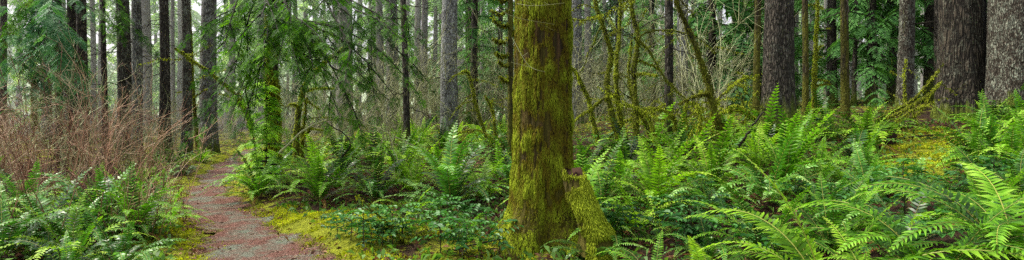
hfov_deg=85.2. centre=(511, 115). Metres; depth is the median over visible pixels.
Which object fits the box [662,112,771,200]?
sword fern
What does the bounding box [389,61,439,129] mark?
twiggy shrub
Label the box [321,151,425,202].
sword fern
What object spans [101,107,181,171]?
bare shrub
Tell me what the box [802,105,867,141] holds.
sword fern
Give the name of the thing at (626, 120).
mossy branch
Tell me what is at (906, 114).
fallen branch
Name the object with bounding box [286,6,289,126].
distant tree
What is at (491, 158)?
sword fern
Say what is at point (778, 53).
tree
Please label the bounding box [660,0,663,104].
distant tree
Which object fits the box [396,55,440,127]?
twiggy shrub
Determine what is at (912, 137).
fallen branch
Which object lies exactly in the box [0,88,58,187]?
bare shrub
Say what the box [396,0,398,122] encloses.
distant tree
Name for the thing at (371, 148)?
sword fern
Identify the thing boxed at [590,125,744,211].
sword fern
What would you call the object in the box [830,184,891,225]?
glossy plant
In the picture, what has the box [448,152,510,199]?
sword fern
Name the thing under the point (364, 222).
glossy plant
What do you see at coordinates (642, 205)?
glossy plant
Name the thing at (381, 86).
twiggy shrub
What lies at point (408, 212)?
sword fern
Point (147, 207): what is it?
sword fern
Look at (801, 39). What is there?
conifer
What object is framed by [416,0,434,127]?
tree
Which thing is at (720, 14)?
distant tree
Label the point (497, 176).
sword fern
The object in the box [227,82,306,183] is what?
young hemlock
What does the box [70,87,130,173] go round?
bare shrub
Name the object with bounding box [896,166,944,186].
glossy plant
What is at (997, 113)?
sword fern
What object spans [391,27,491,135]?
twiggy shrub
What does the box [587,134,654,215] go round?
sword fern
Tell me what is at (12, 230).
sword fern
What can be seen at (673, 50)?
distant tree
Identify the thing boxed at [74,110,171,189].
bare shrub
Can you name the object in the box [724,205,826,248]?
sword fern
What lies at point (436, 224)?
glossy plant
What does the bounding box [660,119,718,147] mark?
sword fern
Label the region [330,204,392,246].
glossy plant
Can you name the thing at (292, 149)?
sword fern
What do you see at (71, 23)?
tree
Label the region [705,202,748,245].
glossy plant
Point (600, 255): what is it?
sword fern
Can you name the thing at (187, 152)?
sword fern
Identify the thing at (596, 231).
broken stub
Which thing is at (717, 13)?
conifer
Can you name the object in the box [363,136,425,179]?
sword fern
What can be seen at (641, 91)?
twiggy shrub
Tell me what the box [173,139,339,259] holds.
path
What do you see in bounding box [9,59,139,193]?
bare shrub
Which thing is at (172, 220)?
sword fern
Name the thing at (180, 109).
twiggy shrub
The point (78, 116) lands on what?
bare shrub
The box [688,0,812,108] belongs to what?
conifer
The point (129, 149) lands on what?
bare shrub
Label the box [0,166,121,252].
sword fern
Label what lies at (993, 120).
sword fern
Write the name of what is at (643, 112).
tree branch
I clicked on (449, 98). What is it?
tree
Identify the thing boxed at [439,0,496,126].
tree
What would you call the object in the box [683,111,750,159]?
sword fern
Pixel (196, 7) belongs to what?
sky
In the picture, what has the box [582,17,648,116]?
twiggy shrub
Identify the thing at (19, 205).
sword fern
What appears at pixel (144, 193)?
sword fern
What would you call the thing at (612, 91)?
twiggy shrub
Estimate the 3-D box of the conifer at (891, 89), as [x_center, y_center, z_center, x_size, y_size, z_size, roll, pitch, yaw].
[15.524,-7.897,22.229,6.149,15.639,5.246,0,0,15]
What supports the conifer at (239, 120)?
on the ground
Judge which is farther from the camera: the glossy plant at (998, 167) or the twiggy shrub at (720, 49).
the twiggy shrub at (720, 49)
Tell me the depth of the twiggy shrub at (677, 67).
17.15 m
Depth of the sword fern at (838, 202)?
5.72 m
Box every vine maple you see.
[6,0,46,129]
[137,41,256,138]
[173,9,210,148]
[248,90,336,160]
[286,47,346,164]
[435,65,506,137]
[484,76,507,135]
[572,0,621,146]
[572,49,600,144]
[574,26,658,140]
[584,0,636,143]
[599,0,673,140]
[668,0,726,137]
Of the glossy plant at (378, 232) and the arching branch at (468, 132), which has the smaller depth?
the glossy plant at (378, 232)
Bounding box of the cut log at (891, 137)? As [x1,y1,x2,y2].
[831,125,897,144]
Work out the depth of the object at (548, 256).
7.64 m
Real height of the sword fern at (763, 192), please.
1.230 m
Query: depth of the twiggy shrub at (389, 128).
14.38 m
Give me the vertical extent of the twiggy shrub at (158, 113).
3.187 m
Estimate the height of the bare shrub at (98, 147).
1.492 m
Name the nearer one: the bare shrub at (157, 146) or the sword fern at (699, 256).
the sword fern at (699, 256)
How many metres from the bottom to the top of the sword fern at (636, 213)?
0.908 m
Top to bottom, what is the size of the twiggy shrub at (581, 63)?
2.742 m
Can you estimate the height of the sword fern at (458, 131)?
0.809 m
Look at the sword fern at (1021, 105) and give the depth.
9.45 m
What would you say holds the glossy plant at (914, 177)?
on the ground
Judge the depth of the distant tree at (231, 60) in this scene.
27.47 m
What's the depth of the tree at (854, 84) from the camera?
17.96 m
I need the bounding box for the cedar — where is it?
[0,0,111,166]
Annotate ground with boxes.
[0,98,1023,259]
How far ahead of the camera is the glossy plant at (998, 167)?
6.25 m
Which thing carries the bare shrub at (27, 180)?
on the ground
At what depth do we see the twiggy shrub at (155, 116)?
21.85 m
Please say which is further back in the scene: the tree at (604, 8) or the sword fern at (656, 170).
the tree at (604, 8)
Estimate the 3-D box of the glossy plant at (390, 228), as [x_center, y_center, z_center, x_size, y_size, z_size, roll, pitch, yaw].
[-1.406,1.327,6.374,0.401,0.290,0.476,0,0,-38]
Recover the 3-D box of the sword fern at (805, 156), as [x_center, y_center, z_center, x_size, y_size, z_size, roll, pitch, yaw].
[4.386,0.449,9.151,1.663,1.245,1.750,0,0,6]
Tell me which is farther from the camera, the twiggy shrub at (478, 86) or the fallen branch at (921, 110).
the twiggy shrub at (478, 86)
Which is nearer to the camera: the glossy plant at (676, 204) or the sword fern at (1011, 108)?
the glossy plant at (676, 204)
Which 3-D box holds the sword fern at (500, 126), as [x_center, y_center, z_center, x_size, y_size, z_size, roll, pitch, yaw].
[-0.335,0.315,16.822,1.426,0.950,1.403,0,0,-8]
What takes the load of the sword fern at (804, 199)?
on the ground
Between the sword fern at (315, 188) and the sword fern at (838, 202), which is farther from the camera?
the sword fern at (315, 188)
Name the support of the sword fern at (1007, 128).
on the ground
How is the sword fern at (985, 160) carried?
on the ground
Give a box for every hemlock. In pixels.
[0,0,159,155]
[177,0,435,178]
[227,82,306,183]
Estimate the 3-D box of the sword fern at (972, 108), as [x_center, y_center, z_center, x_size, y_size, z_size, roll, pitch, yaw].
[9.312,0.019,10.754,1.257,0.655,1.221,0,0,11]
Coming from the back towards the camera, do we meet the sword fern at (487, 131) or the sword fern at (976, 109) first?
the sword fern at (487, 131)
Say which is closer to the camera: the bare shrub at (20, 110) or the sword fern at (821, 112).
the bare shrub at (20, 110)
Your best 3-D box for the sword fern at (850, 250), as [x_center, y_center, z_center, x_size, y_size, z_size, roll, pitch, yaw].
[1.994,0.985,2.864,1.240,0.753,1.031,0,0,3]
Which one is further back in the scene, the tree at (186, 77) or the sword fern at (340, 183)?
the tree at (186, 77)
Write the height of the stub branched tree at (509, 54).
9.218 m
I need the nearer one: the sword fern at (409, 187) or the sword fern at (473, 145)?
the sword fern at (409, 187)
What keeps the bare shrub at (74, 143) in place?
on the ground
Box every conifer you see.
[7,0,112,132]
[7,11,26,119]
[52,0,116,129]
[150,0,194,126]
[150,0,199,123]
[217,0,257,126]
[217,0,307,111]
[244,0,328,132]
[286,0,356,125]
[353,0,413,112]
[353,0,413,115]
[385,0,465,122]
[423,0,514,129]
[457,0,505,109]
[457,0,513,118]
[458,0,514,121]
[478,11,583,97]
[582,0,614,110]
[582,0,675,111]
[582,1,602,105]
[613,0,700,112]
[613,2,662,103]
[624,0,664,106]
[636,0,763,110]
[656,0,726,106]
[688,0,728,98]
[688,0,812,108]
[692,0,764,104]
[723,0,810,101]
[731,0,864,107]
[733,0,922,109]
[796,0,933,107]
[799,0,823,101]
[801,1,866,99]
[820,0,923,100]
[849,0,935,102]
[862,3,919,97]
[864,0,986,94]
[880,9,919,95]
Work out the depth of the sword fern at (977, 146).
7.25 m
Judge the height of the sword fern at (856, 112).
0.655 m
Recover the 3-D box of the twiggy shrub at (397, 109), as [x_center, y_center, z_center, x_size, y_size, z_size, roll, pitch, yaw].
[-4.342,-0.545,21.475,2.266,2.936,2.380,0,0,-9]
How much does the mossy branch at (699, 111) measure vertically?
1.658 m
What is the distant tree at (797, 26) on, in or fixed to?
on the ground
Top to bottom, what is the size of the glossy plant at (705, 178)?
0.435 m
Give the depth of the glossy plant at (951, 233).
3.76 m
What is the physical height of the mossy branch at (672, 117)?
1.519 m
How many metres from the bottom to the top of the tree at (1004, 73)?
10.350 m
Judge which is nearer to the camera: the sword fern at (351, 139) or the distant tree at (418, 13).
the sword fern at (351, 139)
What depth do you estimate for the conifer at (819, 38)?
23.75 m
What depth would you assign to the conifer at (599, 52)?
39.55 m
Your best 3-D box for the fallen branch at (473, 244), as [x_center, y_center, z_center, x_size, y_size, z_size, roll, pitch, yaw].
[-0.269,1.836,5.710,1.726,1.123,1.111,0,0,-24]
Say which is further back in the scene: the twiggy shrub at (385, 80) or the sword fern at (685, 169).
the twiggy shrub at (385, 80)
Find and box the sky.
[7,0,877,76]
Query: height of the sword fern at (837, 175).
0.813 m
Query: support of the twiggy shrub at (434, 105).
on the ground
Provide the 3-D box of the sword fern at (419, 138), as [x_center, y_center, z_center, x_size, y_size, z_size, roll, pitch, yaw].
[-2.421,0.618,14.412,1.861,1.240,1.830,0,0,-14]
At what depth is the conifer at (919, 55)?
18.11 m
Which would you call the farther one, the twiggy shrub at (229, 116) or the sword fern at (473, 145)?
the twiggy shrub at (229, 116)
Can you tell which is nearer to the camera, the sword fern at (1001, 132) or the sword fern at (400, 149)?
the sword fern at (1001, 132)
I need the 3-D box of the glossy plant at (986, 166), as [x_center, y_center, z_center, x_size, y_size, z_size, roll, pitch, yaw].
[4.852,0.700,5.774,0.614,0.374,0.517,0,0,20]
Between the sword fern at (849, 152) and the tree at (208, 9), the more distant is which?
the tree at (208, 9)
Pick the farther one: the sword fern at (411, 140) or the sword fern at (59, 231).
the sword fern at (411, 140)
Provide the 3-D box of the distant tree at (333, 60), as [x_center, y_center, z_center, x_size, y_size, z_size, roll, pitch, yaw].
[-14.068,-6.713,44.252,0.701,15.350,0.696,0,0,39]
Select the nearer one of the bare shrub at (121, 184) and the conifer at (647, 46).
the bare shrub at (121, 184)
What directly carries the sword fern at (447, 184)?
on the ground
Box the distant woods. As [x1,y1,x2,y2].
[7,0,919,118]
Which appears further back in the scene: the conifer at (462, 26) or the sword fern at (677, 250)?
the conifer at (462, 26)
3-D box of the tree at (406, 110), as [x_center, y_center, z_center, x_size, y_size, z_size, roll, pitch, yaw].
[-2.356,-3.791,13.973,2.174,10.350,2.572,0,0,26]
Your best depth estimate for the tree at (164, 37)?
17.90 m
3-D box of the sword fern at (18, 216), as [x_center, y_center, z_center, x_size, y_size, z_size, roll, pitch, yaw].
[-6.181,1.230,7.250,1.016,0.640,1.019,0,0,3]
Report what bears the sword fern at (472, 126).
on the ground
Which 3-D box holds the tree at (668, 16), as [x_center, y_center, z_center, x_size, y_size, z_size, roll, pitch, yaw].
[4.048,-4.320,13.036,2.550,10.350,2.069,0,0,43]
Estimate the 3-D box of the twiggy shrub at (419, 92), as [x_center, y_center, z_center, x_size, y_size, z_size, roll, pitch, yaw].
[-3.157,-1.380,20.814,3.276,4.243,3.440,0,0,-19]
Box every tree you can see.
[0,0,25,147]
[14,2,99,159]
[15,0,22,123]
[28,0,147,164]
[39,0,95,161]
[40,0,51,140]
[88,0,181,158]
[89,0,97,141]
[95,0,195,158]
[98,0,101,138]
[110,0,235,156]
[112,0,204,156]
[130,4,131,59]
[141,0,152,142]
[144,0,196,144]
[172,0,220,153]
[176,0,181,132]
[223,0,228,132]
[228,0,235,138]
[257,0,265,133]
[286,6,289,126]
[301,0,307,126]
[331,1,381,139]
[331,5,336,113]
[355,0,362,120]
[356,0,442,155]
[366,0,375,123]
[366,0,413,131]
[374,0,418,133]
[395,0,459,136]
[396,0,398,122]
[406,0,410,114]
[414,0,420,124]
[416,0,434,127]
[437,11,441,117]
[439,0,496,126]
[457,11,465,114]
[479,0,495,121]
[489,0,514,160]
[492,0,579,259]
[504,1,507,119]
[571,0,602,123]
[582,0,612,115]
[591,0,620,112]
[602,0,662,78]
[620,1,623,107]
[627,0,730,135]
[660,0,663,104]
[673,5,676,107]
[674,0,733,118]
[716,9,722,103]
[721,0,752,106]
[734,0,760,119]
[745,0,753,103]
[757,0,799,139]
[794,0,899,116]
[795,2,799,104]
[801,0,808,119]
[809,2,814,98]
[823,0,826,100]
[824,0,879,106]
[849,4,853,99]
[857,22,861,98]
[894,0,937,110]
[920,9,923,95]
[921,0,937,104]
[930,0,986,121]
[983,0,1023,114]
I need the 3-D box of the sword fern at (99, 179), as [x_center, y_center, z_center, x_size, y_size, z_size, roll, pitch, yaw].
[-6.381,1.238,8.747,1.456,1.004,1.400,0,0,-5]
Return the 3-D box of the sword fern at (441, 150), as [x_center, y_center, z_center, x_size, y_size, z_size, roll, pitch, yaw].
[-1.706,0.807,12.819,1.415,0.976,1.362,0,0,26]
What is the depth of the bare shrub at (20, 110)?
10.01 m
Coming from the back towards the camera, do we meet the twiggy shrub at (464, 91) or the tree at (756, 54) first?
the twiggy shrub at (464, 91)
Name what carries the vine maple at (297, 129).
on the ground
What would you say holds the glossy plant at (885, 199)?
on the ground
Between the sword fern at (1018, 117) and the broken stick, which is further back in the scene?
the broken stick
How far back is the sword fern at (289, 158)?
13.64 m
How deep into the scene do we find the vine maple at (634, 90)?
11.26 m
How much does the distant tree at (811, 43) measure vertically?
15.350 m
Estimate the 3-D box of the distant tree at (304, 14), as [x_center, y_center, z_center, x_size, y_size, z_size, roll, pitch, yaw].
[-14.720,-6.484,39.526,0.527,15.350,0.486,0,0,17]
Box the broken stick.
[738,111,763,147]
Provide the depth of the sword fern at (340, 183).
10.53 m
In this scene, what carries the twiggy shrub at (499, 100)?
on the ground
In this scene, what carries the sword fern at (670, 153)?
on the ground
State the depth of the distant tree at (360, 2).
40.70 m
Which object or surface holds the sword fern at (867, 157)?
on the ground
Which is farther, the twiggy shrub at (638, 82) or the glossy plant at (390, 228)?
the twiggy shrub at (638, 82)
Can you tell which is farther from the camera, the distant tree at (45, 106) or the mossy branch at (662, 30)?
the distant tree at (45, 106)
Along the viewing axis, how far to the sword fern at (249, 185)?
9.80 m
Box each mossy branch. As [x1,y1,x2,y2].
[573,0,634,49]
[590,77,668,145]
[606,97,719,137]
[608,97,665,140]
[621,24,744,65]
[633,37,721,131]
[660,94,745,137]
[670,71,775,133]
[678,61,761,135]
[679,69,718,146]
[688,81,756,152]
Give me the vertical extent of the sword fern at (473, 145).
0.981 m
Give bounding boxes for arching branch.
[278,105,413,178]
[315,96,350,157]
[456,129,505,161]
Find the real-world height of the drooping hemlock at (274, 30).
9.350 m
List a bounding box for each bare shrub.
[0,28,158,199]
[0,45,107,177]
[0,67,65,162]
[0,77,52,169]
[0,80,64,175]
[0,81,74,164]
[0,84,139,211]
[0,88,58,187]
[0,89,62,170]
[0,97,31,192]
[0,99,42,165]
[0,100,28,180]
[0,101,65,189]
[0,105,133,247]
[4,102,66,176]
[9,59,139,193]
[10,47,134,176]
[15,39,147,172]
[16,106,222,242]
[24,41,149,176]
[31,26,190,194]
[38,99,125,180]
[46,111,133,165]
[55,77,133,168]
[66,98,184,171]
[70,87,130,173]
[70,87,155,183]
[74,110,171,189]
[77,113,130,178]
[79,110,127,171]
[90,68,182,170]
[92,110,167,183]
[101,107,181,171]
[106,109,187,175]
[115,90,203,179]
[123,113,235,224]
[148,137,213,221]
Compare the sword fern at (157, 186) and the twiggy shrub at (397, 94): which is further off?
the twiggy shrub at (397, 94)
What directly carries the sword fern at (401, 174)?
on the ground
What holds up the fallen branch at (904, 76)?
on the ground
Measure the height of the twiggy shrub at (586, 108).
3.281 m
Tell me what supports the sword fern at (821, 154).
on the ground
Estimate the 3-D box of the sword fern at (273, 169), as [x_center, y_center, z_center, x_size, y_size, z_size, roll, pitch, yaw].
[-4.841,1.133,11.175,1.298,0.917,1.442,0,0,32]
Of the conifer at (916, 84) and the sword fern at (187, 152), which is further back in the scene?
the conifer at (916, 84)
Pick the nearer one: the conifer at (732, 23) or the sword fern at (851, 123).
the sword fern at (851, 123)
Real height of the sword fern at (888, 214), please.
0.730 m
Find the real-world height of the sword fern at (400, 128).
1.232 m
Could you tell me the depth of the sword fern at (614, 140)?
11.54 m
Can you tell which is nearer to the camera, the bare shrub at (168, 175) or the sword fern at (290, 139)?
the bare shrub at (168, 175)
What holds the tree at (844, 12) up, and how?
on the ground
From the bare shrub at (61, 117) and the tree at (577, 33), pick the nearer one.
the bare shrub at (61, 117)
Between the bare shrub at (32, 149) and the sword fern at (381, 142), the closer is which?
the bare shrub at (32, 149)
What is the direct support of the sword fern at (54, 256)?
on the ground
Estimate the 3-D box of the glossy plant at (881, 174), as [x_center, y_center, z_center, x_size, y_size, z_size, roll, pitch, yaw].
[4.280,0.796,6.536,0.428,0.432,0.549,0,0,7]
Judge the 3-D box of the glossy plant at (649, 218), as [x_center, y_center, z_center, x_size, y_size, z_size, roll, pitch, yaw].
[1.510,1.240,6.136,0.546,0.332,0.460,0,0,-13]
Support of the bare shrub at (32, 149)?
on the ground
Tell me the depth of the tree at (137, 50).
16.92 m
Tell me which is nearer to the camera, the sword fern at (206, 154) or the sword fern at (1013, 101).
the sword fern at (1013, 101)
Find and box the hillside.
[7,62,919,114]
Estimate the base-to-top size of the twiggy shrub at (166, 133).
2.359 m
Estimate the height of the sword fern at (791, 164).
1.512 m
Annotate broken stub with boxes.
[562,167,622,259]
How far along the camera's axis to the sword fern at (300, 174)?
10.94 m
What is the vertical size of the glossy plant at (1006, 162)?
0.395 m
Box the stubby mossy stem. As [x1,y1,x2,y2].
[808,0,832,118]
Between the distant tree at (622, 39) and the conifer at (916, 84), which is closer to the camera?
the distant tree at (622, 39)
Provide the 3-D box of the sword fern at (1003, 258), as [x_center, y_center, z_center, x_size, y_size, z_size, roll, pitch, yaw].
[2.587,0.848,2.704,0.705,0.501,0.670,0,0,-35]
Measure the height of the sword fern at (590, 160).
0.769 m
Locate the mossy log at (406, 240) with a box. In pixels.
[342,184,445,245]
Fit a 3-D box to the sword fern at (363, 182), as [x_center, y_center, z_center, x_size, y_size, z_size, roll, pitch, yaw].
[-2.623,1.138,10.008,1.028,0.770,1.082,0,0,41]
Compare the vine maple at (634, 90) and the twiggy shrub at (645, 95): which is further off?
the twiggy shrub at (645, 95)
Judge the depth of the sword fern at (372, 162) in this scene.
12.38 m
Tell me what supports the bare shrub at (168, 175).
on the ground
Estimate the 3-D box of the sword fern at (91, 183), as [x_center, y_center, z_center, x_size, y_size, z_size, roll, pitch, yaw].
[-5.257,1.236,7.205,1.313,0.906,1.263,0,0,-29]
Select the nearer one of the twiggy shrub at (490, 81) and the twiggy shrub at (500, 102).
the twiggy shrub at (490, 81)
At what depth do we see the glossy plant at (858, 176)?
6.12 m
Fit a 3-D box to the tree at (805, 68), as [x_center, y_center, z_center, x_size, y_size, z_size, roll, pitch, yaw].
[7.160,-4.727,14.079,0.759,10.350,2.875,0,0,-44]
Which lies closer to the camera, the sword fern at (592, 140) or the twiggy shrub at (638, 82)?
the sword fern at (592, 140)
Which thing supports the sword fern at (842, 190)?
on the ground
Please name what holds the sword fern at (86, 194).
on the ground
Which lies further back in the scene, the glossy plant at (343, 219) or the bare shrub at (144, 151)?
the bare shrub at (144, 151)
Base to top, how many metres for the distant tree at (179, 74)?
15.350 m
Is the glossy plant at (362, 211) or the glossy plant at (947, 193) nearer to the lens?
the glossy plant at (947, 193)
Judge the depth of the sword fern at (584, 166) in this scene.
9.15 m
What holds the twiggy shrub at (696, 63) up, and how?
on the ground
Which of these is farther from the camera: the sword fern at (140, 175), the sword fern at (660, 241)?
the sword fern at (140, 175)
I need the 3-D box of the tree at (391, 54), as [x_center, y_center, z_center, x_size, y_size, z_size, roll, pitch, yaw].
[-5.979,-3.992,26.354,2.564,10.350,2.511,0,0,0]
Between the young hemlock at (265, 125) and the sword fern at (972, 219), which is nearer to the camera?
the sword fern at (972, 219)
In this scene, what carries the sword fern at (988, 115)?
on the ground
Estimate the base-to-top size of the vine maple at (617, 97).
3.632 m
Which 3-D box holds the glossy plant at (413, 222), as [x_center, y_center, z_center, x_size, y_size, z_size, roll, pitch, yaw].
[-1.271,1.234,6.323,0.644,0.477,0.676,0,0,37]
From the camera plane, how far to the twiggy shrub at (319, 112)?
24.59 m
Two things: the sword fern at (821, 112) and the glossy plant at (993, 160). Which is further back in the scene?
the sword fern at (821, 112)
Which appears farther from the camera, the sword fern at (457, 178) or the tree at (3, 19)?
the tree at (3, 19)
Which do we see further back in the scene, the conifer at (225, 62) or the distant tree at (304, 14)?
the distant tree at (304, 14)
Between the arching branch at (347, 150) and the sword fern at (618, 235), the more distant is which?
the arching branch at (347, 150)
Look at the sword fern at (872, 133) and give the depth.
9.88 m
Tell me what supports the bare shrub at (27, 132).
on the ground
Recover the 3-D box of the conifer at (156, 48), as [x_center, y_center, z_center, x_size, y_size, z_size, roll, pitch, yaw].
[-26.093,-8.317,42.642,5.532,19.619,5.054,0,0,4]
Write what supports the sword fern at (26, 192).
on the ground
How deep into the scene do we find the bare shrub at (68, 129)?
9.44 m
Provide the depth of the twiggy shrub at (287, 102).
18.12 m
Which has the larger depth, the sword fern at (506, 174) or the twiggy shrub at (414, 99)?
the twiggy shrub at (414, 99)
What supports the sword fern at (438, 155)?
on the ground
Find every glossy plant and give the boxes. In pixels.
[317,215,360,235]
[327,206,368,240]
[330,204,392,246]
[348,215,384,233]
[354,219,396,251]
[358,217,405,245]
[362,210,418,243]
[368,219,410,241]
[373,202,434,238]
[405,210,473,252]
[418,192,459,220]
[423,196,474,223]
[426,219,486,255]
[437,204,474,226]
[451,218,488,252]
[460,196,498,224]
[470,219,529,254]
[599,202,637,227]
[600,203,648,240]
[625,210,666,238]
[639,195,680,220]
[643,190,695,220]
[653,213,714,253]
[657,199,724,251]
[664,201,697,220]
[672,224,703,246]
[677,192,738,224]
[679,199,708,213]
[683,175,727,198]
[689,206,718,224]
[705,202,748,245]
[725,223,798,259]
[771,177,811,196]
[798,182,843,211]
[813,182,843,199]
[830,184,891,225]
[836,171,893,197]
[856,164,899,192]
[860,158,931,201]
[862,218,942,253]
[869,178,938,219]
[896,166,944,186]
[920,185,966,204]
[922,193,1023,253]
[933,170,999,197]
[938,164,998,187]
[952,156,1023,184]
[984,153,1023,167]
[987,161,1013,180]
[990,166,1023,184]
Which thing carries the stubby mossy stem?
on the ground
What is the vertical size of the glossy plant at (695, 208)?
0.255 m
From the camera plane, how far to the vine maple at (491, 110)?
12.98 m
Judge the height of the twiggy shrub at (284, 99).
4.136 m
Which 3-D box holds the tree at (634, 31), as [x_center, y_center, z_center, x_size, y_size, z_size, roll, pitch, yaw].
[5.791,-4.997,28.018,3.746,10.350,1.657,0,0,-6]
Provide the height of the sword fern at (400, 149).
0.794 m
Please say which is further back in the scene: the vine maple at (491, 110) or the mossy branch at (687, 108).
the vine maple at (491, 110)
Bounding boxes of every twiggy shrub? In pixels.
[132,84,208,164]
[143,88,198,142]
[143,95,181,149]
[149,67,223,143]
[179,83,238,141]
[196,66,258,139]
[220,49,338,142]
[226,62,351,142]
[229,85,297,138]
[251,49,390,142]
[256,6,469,152]
[280,65,374,141]
[286,80,369,141]
[289,74,334,140]
[293,83,333,138]
[297,1,440,142]
[305,42,379,140]
[322,75,385,140]
[333,2,458,150]
[340,75,396,141]
[354,34,452,138]
[357,38,460,130]
[375,75,426,134]
[386,27,460,129]
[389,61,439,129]
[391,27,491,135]
[394,32,496,128]
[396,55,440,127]
[411,66,469,133]
[419,18,513,133]
[425,59,464,128]
[437,9,593,125]
[458,29,513,126]
[460,44,496,120]
[470,8,594,122]
[479,47,513,122]
[480,7,624,123]
[486,76,507,123]
[488,16,605,108]
[572,24,650,128]
[572,31,594,90]
[572,51,619,135]
[573,0,715,118]
[577,6,627,103]
[582,14,664,116]
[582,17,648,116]
[582,38,683,122]
[582,40,629,118]
[583,9,635,116]
[589,49,644,116]
[598,38,657,109]
[614,8,730,118]
[614,17,695,126]
[623,0,762,124]
[625,42,715,114]
[634,3,731,117]
[638,0,810,121]
[650,32,762,110]
[689,45,749,105]
[692,49,762,107]
[705,26,763,108]
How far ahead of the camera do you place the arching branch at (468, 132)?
11.96 m
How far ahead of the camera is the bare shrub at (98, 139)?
13.57 m
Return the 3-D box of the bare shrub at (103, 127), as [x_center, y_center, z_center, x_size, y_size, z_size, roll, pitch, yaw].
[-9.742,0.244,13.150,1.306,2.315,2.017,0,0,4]
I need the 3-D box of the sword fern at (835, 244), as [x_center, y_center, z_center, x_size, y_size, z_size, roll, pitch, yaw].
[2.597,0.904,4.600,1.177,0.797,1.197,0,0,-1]
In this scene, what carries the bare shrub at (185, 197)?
on the ground
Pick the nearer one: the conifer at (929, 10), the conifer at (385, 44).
the conifer at (929, 10)
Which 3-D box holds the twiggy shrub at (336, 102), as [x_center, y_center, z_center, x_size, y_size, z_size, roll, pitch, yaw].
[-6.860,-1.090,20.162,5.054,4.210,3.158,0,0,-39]
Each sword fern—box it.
[0,159,87,214]
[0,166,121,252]
[0,181,96,255]
[0,182,61,205]
[0,190,91,235]
[0,190,159,259]
[0,195,156,252]
[1,171,28,223]
[1,207,147,259]
[2,176,61,209]
[2,183,73,217]
[28,161,176,252]
[41,156,214,241]
[41,175,152,218]
[41,176,161,228]
[43,207,191,259]
[44,174,93,210]
[45,163,144,200]
[46,182,95,200]
[90,171,190,212]
[113,187,211,230]
[115,168,196,209]
[122,167,164,188]
[124,171,176,203]
[126,151,176,177]
[143,166,187,188]
[157,151,190,164]
[161,143,194,158]
[167,162,206,175]
[168,142,197,157]
[182,143,219,162]
[185,149,219,161]
[203,146,306,205]
[233,150,307,183]
[234,148,287,168]
[236,146,264,170]
[255,132,377,207]
[258,121,320,154]
[261,149,316,166]
[272,155,338,182]
[282,137,317,158]
[284,145,339,174]
[292,137,339,166]
[304,126,359,156]
[305,151,358,189]
[308,126,349,147]
[310,139,372,177]
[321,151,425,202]
[322,134,374,165]
[324,140,387,158]
[336,157,393,192]
[338,119,414,164]
[340,127,373,150]
[352,127,398,152]
[355,146,388,168]
[356,123,417,147]
[361,130,436,172]
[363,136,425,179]
[364,140,452,194]
[369,145,438,188]
[372,188,446,219]
[376,114,432,147]
[378,122,509,216]
[378,140,429,164]
[379,128,432,156]
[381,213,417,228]
[383,115,450,152]
[398,146,475,171]
[409,155,482,184]
[410,130,456,163]
[411,113,438,140]
[416,118,467,149]
[419,160,491,187]
[425,213,497,248]
[432,131,496,156]
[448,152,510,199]
[450,121,463,141]
[454,119,499,144]
[456,121,505,141]
[462,135,511,168]
[466,110,506,148]
[474,135,511,186]
[474,140,511,180]
[479,127,506,152]
[481,126,511,168]
[486,114,507,134]
[501,149,651,220]
[540,237,646,259]
[568,196,670,259]
[573,125,631,149]
[573,135,635,162]
[573,138,632,185]
[574,144,614,170]
[581,125,667,172]
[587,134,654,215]
[587,150,644,198]
[589,119,662,154]
[590,116,668,168]
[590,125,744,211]
[594,229,710,259]
[597,173,700,236]
[616,159,688,185]
[625,100,694,146]
[627,126,701,175]
[634,113,744,179]
[636,112,715,155]
[649,94,728,134]
[652,155,779,225]
[652,197,743,256]
[655,208,750,259]
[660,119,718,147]
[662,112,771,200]
[681,172,859,259]
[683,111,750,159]
[687,235,710,259]
[689,113,758,147]
[695,118,838,202]
[697,150,1023,259]
[703,114,783,171]
[710,103,852,194]
[712,113,749,140]
[713,83,821,143]
[724,107,837,171]
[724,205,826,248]
[730,85,827,132]
[742,115,809,156]
[761,160,862,216]
[761,194,1023,259]
[763,106,846,152]
[764,119,889,178]
[764,174,887,258]
[767,176,894,235]
[778,167,882,237]
[797,89,855,125]
[798,147,932,193]
[799,102,842,132]
[799,183,879,218]
[801,106,935,153]
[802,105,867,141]
[803,100,924,134]
[804,125,915,161]
[807,120,907,169]
[807,139,915,202]
[812,175,1023,259]
[824,217,865,259]
[825,140,902,174]
[836,109,884,126]
[837,162,1023,259]
[853,97,920,128]
[856,114,890,136]
[888,150,957,188]
[899,105,1023,171]
[899,144,1023,215]
[905,158,1023,227]
[921,111,1022,170]
[929,117,1023,178]
[932,130,1007,158]
[933,139,997,171]
[936,89,1021,135]
[940,89,1022,132]
[942,140,1022,184]
[944,97,1012,130]
[946,119,1000,146]
[947,100,1016,118]
[953,137,1023,188]
[954,150,1023,199]
[961,110,1023,145]
[967,109,1023,181]
[969,118,1022,141]
[976,90,1023,122]
[979,83,1023,109]
[985,229,1009,259]
[990,91,1022,118]
[992,91,1023,122]
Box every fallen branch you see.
[446,236,502,250]
[873,81,967,120]
[874,54,926,117]
[889,89,949,121]
[894,101,952,128]
[894,129,950,142]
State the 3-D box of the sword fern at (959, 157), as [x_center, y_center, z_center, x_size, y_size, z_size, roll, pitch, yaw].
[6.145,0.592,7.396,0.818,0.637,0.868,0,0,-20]
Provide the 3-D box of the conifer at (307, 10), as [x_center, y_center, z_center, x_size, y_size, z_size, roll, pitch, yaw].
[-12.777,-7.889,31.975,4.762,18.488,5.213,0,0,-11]
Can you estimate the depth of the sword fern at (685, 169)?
8.99 m
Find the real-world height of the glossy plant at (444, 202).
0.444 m

